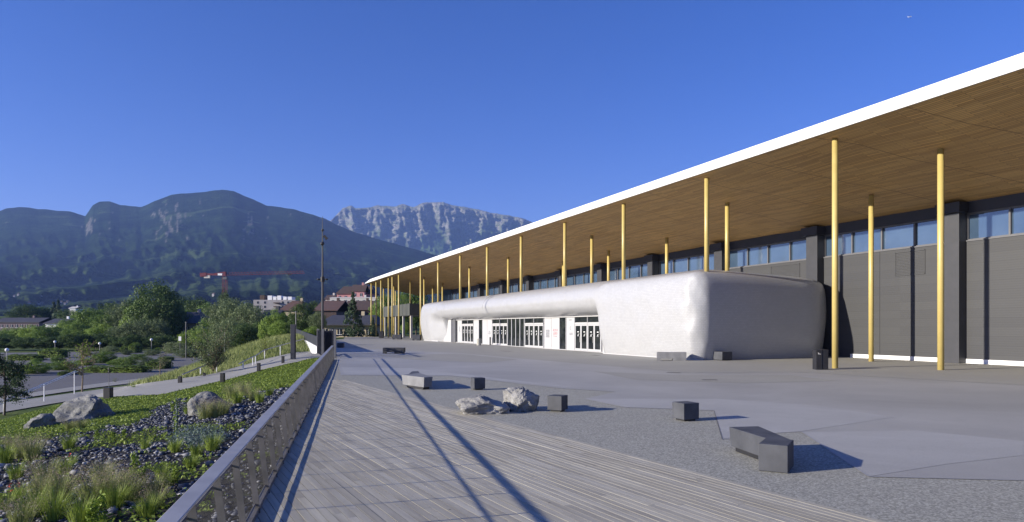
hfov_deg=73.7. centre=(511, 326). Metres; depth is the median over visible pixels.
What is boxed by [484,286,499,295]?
window
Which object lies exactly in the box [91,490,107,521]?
weed
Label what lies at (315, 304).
tree
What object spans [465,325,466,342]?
door
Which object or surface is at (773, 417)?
concrete paving
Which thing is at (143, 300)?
tree
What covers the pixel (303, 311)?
tree
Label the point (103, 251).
hills
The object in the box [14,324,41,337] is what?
tree
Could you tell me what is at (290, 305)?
house
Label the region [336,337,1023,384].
apron paving
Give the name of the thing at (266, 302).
apartment building
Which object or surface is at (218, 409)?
grass clump
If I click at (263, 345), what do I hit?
shrub
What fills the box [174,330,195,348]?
tree
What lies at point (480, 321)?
window
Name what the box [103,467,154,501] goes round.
grass clump
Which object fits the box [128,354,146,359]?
hedge
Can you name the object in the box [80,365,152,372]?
hedge
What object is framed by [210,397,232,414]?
grass clump
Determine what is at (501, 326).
door
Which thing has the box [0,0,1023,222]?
sky
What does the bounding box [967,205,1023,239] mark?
window
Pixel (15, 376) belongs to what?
tree
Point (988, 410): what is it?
concrete paving
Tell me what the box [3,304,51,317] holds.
tree
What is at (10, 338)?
bush
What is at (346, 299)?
block
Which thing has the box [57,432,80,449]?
grass clump
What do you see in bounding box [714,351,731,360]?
stone cube
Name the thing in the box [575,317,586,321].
transom window
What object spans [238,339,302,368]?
handrail
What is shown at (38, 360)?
hedge
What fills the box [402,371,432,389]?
stone bench
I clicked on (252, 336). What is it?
tree
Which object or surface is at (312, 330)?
bush
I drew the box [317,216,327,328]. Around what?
mast
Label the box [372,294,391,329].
tree
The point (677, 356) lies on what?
stone bench
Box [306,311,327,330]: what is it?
tree
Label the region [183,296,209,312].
tree
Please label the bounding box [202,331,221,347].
tree
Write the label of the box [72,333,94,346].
bush
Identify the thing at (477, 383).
stone cube
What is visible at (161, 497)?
grass clump
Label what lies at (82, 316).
tree
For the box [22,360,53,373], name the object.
hedge
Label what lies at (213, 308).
tree
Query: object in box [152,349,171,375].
tree
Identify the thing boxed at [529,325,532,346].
door
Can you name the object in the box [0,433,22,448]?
grass clump
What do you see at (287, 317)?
tree
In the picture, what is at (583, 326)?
door
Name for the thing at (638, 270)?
window
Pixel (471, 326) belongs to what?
door
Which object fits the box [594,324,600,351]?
door
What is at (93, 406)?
boulder
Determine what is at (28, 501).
grass clump
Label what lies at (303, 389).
railing
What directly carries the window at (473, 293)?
in the exhibition hall
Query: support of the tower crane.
on the ground at (12, 413)
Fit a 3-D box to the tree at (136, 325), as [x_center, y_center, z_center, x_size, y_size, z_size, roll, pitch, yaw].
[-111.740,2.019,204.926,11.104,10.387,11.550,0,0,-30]
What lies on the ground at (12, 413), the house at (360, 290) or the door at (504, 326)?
the house at (360, 290)
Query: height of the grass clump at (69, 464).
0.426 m
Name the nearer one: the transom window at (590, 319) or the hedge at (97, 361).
the transom window at (590, 319)
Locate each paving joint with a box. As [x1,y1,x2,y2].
[614,366,1012,384]
[801,431,1004,479]
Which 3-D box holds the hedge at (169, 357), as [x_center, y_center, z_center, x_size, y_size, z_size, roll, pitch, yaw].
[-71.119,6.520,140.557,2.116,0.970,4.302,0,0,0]
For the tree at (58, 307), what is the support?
on the ground at (12, 413)
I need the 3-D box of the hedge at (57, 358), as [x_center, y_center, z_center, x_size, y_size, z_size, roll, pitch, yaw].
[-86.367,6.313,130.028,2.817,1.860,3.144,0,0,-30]
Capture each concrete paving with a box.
[336,348,1023,480]
[341,367,575,387]
[379,354,516,362]
[588,399,890,437]
[594,371,836,382]
[804,430,1023,475]
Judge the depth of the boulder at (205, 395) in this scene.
25.24 m
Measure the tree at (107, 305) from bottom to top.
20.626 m
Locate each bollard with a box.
[103,387,113,398]
[220,373,224,382]
[257,363,260,370]
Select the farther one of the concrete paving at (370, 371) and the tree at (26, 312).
the tree at (26, 312)
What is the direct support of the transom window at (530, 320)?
in the entrance pavilion at (702, 314)
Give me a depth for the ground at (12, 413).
18.93 m
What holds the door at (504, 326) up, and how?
in the entrance pavilion at (702, 314)
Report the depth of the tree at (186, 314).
226.76 m
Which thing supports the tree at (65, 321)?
on the ground at (12, 413)
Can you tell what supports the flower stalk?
on the ground at (12, 413)
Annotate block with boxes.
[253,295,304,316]
[330,295,382,301]
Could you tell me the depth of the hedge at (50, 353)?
153.47 m
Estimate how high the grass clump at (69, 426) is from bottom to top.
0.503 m
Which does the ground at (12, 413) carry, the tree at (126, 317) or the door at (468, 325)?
the tree at (126, 317)
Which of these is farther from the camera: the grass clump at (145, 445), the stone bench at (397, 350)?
the stone bench at (397, 350)
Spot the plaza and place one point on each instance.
(817, 473)
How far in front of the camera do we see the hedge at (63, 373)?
98.11 m
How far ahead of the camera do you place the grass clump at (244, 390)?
31.15 m
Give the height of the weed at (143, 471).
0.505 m
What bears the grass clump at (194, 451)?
on the ground at (12, 413)
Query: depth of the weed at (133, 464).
14.19 m
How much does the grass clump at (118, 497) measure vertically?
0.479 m
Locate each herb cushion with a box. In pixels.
[163,431,206,444]
[168,423,209,436]
[178,433,222,449]
[184,424,225,439]
[199,428,236,442]
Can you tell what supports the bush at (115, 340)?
on the ground at (12, 413)
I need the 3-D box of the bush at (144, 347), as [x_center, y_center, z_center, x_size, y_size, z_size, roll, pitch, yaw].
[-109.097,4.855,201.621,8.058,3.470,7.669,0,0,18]
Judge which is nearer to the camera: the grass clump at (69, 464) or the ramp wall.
the grass clump at (69, 464)
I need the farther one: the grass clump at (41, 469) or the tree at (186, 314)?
the tree at (186, 314)
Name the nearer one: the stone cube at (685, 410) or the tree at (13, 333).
the stone cube at (685, 410)
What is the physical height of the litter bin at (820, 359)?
1.170 m
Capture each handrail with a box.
[0,370,77,408]
[182,364,216,374]
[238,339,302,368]
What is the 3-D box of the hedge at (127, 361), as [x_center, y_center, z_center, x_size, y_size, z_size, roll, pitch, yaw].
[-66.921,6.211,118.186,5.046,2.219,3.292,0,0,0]
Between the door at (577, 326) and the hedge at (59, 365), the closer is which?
the door at (577, 326)
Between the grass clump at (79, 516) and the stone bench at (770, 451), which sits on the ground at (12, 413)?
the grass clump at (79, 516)
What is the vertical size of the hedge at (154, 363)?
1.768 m
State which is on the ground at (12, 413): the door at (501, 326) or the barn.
the barn
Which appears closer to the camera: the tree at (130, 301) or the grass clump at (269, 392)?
the grass clump at (269, 392)
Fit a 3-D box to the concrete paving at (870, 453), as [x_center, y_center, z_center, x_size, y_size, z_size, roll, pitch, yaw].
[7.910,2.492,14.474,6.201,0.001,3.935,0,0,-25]
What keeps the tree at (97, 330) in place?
on the ground at (12, 413)
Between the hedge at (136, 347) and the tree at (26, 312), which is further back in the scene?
the tree at (26, 312)
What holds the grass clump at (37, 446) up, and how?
on the ground at (12, 413)
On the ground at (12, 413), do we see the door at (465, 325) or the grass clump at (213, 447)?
the grass clump at (213, 447)
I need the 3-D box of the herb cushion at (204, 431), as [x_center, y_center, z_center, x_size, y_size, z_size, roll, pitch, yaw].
[-8.357,2.879,18.686,1.105,0.412,1.252,0,0,-7]
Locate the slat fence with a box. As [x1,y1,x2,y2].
[317,329,335,357]
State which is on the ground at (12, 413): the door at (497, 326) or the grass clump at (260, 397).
the grass clump at (260, 397)
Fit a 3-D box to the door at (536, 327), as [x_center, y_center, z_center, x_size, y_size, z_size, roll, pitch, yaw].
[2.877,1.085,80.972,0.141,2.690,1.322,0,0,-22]
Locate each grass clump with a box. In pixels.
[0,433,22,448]
[0,442,19,462]
[0,489,52,521]
[2,433,38,458]
[4,429,57,460]
[4,461,28,479]
[10,464,66,501]
[10,483,52,517]
[14,450,75,484]
[25,485,76,521]
[26,460,87,500]
[52,455,75,474]
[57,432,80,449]
[57,490,95,521]
[59,417,79,430]
[60,470,122,505]
[72,416,89,429]
[75,461,137,501]
[77,454,129,483]
[89,479,135,509]
[102,462,141,490]
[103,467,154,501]
[129,491,165,517]
[134,479,177,508]
[138,436,151,448]
[139,470,171,494]
[153,463,171,478]
[159,470,179,487]
[166,438,183,452]
[181,454,200,468]
[182,405,187,413]
[187,442,205,457]
[189,398,220,418]
[198,395,229,417]
[198,431,224,451]
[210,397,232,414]
[220,383,242,397]
[229,390,245,403]
[232,380,251,395]
[241,387,260,400]
[252,391,264,402]
[263,386,274,395]
[276,382,283,388]
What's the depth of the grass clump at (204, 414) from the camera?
23.35 m
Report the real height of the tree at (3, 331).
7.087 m
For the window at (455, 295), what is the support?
in the exhibition hall
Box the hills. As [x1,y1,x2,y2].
[0,190,437,315]
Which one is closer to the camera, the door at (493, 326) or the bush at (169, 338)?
the door at (493, 326)
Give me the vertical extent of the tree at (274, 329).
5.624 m
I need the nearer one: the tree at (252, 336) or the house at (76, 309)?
the tree at (252, 336)
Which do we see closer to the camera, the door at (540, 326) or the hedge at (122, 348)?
the door at (540, 326)
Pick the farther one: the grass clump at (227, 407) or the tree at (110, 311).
the tree at (110, 311)
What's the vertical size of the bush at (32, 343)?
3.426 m
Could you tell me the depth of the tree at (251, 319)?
183.81 m
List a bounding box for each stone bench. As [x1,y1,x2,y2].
[383,348,405,353]
[392,335,401,338]
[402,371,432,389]
[412,335,420,339]
[657,352,685,360]
[729,426,793,472]
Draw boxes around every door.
[462,325,464,341]
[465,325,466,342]
[468,325,469,342]
[470,325,472,342]
[492,325,495,343]
[496,325,498,344]
[500,325,502,344]
[503,325,506,344]
[525,325,528,346]
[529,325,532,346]
[534,325,538,346]
[539,325,542,347]
[575,324,580,349]
[581,324,586,350]
[588,324,593,350]
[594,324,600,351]
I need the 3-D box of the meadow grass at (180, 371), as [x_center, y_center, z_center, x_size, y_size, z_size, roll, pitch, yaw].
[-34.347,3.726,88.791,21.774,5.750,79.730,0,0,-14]
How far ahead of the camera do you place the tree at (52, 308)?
429.01 m
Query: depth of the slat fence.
59.24 m
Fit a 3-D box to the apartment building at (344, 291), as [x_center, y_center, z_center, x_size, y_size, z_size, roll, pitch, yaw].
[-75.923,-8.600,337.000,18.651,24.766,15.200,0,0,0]
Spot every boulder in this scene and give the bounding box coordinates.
[23,413,57,429]
[53,394,115,423]
[187,391,233,415]
[455,394,510,414]
[503,386,538,411]
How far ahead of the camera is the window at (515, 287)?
122.23 m
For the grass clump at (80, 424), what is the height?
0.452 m
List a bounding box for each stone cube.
[337,343,344,347]
[471,377,484,389]
[547,394,567,411]
[672,401,698,420]
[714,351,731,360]
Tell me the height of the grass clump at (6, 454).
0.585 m
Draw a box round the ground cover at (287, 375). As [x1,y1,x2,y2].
[0,357,319,521]
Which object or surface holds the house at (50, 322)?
on the ground at (12, 413)
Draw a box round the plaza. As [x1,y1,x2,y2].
[324,336,1023,521]
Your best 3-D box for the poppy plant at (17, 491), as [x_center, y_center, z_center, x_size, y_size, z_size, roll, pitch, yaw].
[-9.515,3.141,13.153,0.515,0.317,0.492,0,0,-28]
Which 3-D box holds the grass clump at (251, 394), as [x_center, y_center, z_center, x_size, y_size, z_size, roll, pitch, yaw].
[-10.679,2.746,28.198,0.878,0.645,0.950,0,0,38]
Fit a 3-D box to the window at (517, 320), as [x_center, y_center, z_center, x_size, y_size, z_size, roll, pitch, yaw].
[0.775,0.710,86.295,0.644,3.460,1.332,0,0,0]
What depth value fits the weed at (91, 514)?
10.23 m
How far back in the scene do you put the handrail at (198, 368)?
51.88 m
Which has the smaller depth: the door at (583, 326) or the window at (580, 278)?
the door at (583, 326)
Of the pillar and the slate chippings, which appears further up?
the pillar
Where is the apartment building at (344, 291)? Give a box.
[335,284,379,296]
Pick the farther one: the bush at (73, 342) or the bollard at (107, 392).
the bush at (73, 342)
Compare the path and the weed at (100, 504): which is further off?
the path
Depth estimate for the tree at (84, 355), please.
72.75 m
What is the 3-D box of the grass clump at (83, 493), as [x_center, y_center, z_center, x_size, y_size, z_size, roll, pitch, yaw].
[-7.326,2.795,11.886,0.878,0.645,0.950,0,0,41]
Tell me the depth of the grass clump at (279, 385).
33.17 m
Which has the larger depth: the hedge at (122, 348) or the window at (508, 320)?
the hedge at (122, 348)
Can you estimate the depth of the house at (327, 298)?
347.84 m
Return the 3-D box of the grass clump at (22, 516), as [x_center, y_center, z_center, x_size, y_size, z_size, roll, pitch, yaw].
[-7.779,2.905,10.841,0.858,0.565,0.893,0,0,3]
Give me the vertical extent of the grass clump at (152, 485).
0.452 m
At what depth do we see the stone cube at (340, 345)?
81.27 m
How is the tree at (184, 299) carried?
on the ground at (12, 413)
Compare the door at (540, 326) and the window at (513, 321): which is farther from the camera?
the window at (513, 321)
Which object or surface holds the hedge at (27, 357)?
on the ground at (12, 413)
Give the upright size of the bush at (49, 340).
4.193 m
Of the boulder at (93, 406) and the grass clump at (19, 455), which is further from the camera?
the boulder at (93, 406)
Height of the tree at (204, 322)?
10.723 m
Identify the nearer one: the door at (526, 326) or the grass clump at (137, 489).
the grass clump at (137, 489)
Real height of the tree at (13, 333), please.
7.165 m
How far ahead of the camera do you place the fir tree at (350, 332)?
169.54 m
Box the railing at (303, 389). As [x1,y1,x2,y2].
[156,345,333,521]
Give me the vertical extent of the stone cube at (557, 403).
0.464 m
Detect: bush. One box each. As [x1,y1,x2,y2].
[0,335,11,347]
[0,335,22,348]
[7,337,35,348]
[20,338,47,348]
[33,336,60,348]
[45,335,69,348]
[58,332,87,347]
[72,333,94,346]
[84,332,104,348]
[95,336,113,348]
[108,337,131,347]
[116,334,143,346]
[131,338,153,348]
[141,335,167,348]
[152,335,178,347]
[303,326,318,335]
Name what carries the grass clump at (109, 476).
on the ground at (12, 413)
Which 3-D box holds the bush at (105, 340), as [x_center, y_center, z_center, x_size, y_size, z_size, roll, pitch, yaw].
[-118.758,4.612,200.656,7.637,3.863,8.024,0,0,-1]
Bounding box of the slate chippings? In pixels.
[0,386,298,521]
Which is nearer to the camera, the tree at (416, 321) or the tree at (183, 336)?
the tree at (183, 336)
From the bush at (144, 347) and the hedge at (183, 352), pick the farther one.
the bush at (144, 347)
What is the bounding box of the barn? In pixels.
[315,298,349,317]
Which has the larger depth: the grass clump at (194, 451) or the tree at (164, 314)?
the tree at (164, 314)
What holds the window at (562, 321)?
in the entrance pavilion at (702, 314)
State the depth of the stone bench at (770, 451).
12.09 m
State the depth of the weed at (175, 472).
12.99 m
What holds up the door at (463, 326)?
in the entrance pavilion at (702, 314)
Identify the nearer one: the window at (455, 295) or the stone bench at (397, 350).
the stone bench at (397, 350)
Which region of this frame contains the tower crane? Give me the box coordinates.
[200,271,304,296]
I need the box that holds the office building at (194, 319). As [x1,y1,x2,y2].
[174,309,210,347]
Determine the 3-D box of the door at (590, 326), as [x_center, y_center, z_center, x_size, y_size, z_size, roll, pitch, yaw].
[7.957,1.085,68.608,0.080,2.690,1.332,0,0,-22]
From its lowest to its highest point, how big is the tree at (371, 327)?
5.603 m
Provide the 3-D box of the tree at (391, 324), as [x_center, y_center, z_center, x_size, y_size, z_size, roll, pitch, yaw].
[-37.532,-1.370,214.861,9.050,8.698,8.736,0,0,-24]
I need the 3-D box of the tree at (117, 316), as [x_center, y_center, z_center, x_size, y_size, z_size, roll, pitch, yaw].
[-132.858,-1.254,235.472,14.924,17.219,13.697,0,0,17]
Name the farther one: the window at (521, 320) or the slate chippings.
the window at (521, 320)
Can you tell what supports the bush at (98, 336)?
on the ground at (12, 413)
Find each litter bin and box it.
[379,331,383,337]
[813,349,827,369]
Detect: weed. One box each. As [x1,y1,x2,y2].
[84,498,98,521]
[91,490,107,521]
[94,426,99,438]
[111,431,115,440]
[129,451,139,473]
[136,463,146,485]
[170,400,174,411]
[171,463,179,483]
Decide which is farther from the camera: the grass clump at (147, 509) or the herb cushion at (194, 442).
the herb cushion at (194, 442)
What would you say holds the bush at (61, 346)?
on the ground at (12, 413)
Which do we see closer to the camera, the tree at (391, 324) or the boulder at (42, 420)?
the boulder at (42, 420)
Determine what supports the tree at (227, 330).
on the ground at (12, 413)
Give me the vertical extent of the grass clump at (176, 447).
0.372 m
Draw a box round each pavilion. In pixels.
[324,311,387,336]
[420,269,825,359]
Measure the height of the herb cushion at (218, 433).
0.310 m
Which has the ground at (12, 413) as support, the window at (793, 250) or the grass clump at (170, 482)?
the grass clump at (170, 482)
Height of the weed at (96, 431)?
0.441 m
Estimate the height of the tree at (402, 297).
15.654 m
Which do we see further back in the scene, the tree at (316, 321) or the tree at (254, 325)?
the tree at (254, 325)
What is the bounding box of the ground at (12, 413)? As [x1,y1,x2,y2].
[0,316,419,521]
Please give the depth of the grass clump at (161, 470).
13.66 m
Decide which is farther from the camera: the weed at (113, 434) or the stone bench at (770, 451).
the weed at (113, 434)
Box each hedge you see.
[5,353,46,360]
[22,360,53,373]
[30,358,43,361]
[37,347,70,357]
[45,360,77,369]
[50,355,65,362]
[57,370,79,375]
[74,359,98,364]
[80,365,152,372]
[91,351,117,362]
[102,345,120,353]
[111,356,139,365]
[115,346,128,352]
[121,349,134,354]
[128,342,142,352]
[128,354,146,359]
[136,356,154,365]
[141,349,162,355]
[144,359,173,368]
[158,356,174,360]
[161,341,190,352]
[172,348,200,357]
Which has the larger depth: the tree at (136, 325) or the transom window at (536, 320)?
the tree at (136, 325)
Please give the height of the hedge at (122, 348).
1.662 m
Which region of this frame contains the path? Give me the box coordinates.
[0,351,320,411]
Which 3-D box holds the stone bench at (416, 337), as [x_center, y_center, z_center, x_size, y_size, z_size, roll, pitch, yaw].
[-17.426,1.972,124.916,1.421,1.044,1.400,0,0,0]
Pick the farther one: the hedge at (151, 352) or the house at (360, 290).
the house at (360, 290)
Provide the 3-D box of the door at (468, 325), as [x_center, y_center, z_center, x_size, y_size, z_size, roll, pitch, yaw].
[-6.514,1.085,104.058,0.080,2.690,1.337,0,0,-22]
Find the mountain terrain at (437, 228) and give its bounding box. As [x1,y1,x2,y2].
[330,202,532,255]
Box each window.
[452,292,458,299]
[465,289,477,297]
[479,320,482,343]
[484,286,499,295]
[506,282,525,292]
[507,319,510,344]
[511,319,515,345]
[516,319,519,345]
[520,318,524,345]
[525,318,532,322]
[533,277,556,289]
[534,318,542,322]
[559,317,565,348]
[567,271,596,285]
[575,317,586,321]
[588,317,598,321]
[610,263,646,279]
[659,253,713,274]
[729,238,805,267]
[824,218,936,256]
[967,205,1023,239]
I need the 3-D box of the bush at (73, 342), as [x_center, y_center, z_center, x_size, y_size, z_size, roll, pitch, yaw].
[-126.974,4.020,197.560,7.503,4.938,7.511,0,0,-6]
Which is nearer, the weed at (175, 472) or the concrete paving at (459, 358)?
the weed at (175, 472)
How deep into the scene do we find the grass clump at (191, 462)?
14.46 m
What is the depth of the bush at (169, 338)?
199.47 m
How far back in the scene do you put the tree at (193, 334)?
189.33 m
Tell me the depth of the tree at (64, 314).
395.84 m
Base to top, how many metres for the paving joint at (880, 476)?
0.001 m
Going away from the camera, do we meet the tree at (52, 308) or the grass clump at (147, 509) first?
the grass clump at (147, 509)
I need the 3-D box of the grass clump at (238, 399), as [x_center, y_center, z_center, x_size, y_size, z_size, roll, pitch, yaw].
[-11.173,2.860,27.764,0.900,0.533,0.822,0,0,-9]
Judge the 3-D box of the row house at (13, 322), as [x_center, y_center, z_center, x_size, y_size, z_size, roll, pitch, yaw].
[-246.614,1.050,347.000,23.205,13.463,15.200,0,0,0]
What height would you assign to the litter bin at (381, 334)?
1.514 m
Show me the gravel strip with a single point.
(38, 393)
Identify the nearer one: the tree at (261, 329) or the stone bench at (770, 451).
the stone bench at (770, 451)
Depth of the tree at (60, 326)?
238.84 m
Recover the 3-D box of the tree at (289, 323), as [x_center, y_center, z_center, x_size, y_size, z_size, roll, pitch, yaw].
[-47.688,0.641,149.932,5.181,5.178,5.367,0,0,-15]
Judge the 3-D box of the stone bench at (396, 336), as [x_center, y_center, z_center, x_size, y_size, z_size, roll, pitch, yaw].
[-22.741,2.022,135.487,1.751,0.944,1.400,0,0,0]
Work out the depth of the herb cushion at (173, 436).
18.04 m
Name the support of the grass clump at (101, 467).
on the ground at (12, 413)
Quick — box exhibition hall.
[365,52,1023,369]
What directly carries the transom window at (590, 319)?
in the entrance pavilion at (702, 314)
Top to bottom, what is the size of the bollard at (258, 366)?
0.687 m
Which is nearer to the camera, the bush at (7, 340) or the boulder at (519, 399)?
the boulder at (519, 399)
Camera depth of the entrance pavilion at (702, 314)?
55.43 m
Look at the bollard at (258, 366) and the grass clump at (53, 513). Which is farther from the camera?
the bollard at (258, 366)
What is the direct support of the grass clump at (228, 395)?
on the ground at (12, 413)
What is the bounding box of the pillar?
[288,324,295,359]
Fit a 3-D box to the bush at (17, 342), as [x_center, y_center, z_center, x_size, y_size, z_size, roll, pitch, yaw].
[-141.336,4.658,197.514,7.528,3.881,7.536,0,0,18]
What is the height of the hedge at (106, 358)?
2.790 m
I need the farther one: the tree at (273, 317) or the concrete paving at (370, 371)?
the tree at (273, 317)
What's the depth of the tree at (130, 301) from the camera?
227.21 m
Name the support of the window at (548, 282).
in the exhibition hall
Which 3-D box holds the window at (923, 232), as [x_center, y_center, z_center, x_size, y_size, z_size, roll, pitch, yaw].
[28.786,-6.850,53.072,0.200,1.860,11.122,0,0,-22]
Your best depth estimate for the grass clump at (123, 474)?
12.81 m
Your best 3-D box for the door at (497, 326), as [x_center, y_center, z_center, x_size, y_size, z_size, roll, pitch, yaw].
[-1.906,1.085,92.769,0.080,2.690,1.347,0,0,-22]
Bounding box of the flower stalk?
[172,394,179,434]
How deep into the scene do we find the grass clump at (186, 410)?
25.27 m
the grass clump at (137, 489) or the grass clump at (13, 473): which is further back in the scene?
the grass clump at (13, 473)
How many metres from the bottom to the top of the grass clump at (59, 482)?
0.691 m
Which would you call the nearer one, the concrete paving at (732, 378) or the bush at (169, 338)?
the concrete paving at (732, 378)
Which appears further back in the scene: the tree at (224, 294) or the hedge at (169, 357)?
the tree at (224, 294)
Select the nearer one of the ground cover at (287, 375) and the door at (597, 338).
the ground cover at (287, 375)
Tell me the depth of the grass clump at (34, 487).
12.69 m
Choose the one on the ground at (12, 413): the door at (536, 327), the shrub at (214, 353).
the shrub at (214, 353)
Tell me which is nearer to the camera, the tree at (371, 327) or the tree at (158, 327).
the tree at (371, 327)
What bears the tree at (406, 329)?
on the ground at (12, 413)
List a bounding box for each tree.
[0,327,13,335]
[0,348,32,415]
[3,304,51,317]
[5,327,29,341]
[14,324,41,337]
[29,325,61,338]
[45,322,71,340]
[47,302,55,317]
[51,299,60,318]
[53,308,75,318]
[53,318,75,330]
[58,321,92,335]
[58,339,101,391]
[70,306,107,331]
[83,322,116,348]
[85,314,119,346]
[95,299,117,312]
[99,298,130,329]
[99,308,120,333]
[104,322,137,337]
[118,300,139,327]
[119,316,156,337]
[120,277,184,348]
[121,294,138,323]
[138,318,171,346]
[140,295,186,347]
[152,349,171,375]
[156,291,191,338]
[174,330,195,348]
[175,296,196,311]
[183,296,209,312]
[188,326,208,351]
[190,318,221,338]
[196,302,214,316]
[200,296,241,347]
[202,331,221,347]
[208,297,259,334]
[208,317,247,350]
[215,287,230,316]
[227,323,262,346]
[231,300,266,336]
[244,321,268,337]
[257,320,266,339]
[261,307,287,336]
[266,320,289,335]
[279,313,294,325]
[285,320,303,333]
[288,300,319,330]
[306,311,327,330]
[309,300,320,325]
[340,291,367,336]
[365,317,378,336]
[368,301,382,318]
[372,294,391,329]
[384,317,406,332]
[390,292,412,325]
[401,321,408,335]
[403,294,429,334]
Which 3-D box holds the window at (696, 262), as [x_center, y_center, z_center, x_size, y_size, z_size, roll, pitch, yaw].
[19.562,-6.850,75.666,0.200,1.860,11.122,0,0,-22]
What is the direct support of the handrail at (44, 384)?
on the ground at (12, 413)
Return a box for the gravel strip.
[0,377,147,400]
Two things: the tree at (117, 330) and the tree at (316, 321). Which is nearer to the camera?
the tree at (316, 321)
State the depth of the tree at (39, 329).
232.88 m
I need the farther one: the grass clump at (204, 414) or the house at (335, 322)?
the house at (335, 322)
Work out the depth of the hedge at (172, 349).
178.52 m
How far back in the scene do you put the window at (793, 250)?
64.33 m
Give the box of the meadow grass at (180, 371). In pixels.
[127,333,309,386]
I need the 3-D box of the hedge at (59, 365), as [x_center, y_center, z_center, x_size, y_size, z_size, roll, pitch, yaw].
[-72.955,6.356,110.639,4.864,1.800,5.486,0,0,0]
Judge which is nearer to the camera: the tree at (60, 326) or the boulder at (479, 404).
the boulder at (479, 404)
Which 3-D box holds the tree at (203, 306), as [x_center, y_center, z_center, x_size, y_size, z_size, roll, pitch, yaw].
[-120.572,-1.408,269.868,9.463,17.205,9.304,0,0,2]
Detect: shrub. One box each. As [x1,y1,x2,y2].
[184,321,241,372]
[254,335,273,353]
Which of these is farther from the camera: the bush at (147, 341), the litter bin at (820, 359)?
the bush at (147, 341)
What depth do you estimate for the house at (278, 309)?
195.04 m
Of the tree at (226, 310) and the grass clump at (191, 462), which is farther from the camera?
the tree at (226, 310)
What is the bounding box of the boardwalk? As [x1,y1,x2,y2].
[255,380,884,521]
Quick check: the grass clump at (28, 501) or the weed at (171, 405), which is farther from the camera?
the weed at (171, 405)
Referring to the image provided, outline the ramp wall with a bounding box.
[296,329,316,352]
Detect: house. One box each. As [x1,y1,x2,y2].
[0,316,51,333]
[43,316,76,326]
[68,306,83,314]
[261,306,285,323]
[280,298,314,316]
[324,293,336,300]
[347,298,378,314]
[351,283,368,296]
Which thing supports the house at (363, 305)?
on the ground at (12, 413)
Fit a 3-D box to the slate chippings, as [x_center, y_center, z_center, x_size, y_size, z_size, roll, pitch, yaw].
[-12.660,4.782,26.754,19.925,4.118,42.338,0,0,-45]
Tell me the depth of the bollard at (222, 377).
41.33 m
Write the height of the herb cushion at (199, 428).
0.412 m
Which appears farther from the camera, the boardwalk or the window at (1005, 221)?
the window at (1005, 221)
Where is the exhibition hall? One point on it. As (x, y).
(894, 226)
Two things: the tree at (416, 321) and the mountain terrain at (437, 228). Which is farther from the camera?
the mountain terrain at (437, 228)
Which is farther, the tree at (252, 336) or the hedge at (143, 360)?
the tree at (252, 336)
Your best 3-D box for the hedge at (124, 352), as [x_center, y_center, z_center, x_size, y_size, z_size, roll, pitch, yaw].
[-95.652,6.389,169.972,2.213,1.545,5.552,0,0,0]
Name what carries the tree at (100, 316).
on the ground at (12, 413)
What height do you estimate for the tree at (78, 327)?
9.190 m

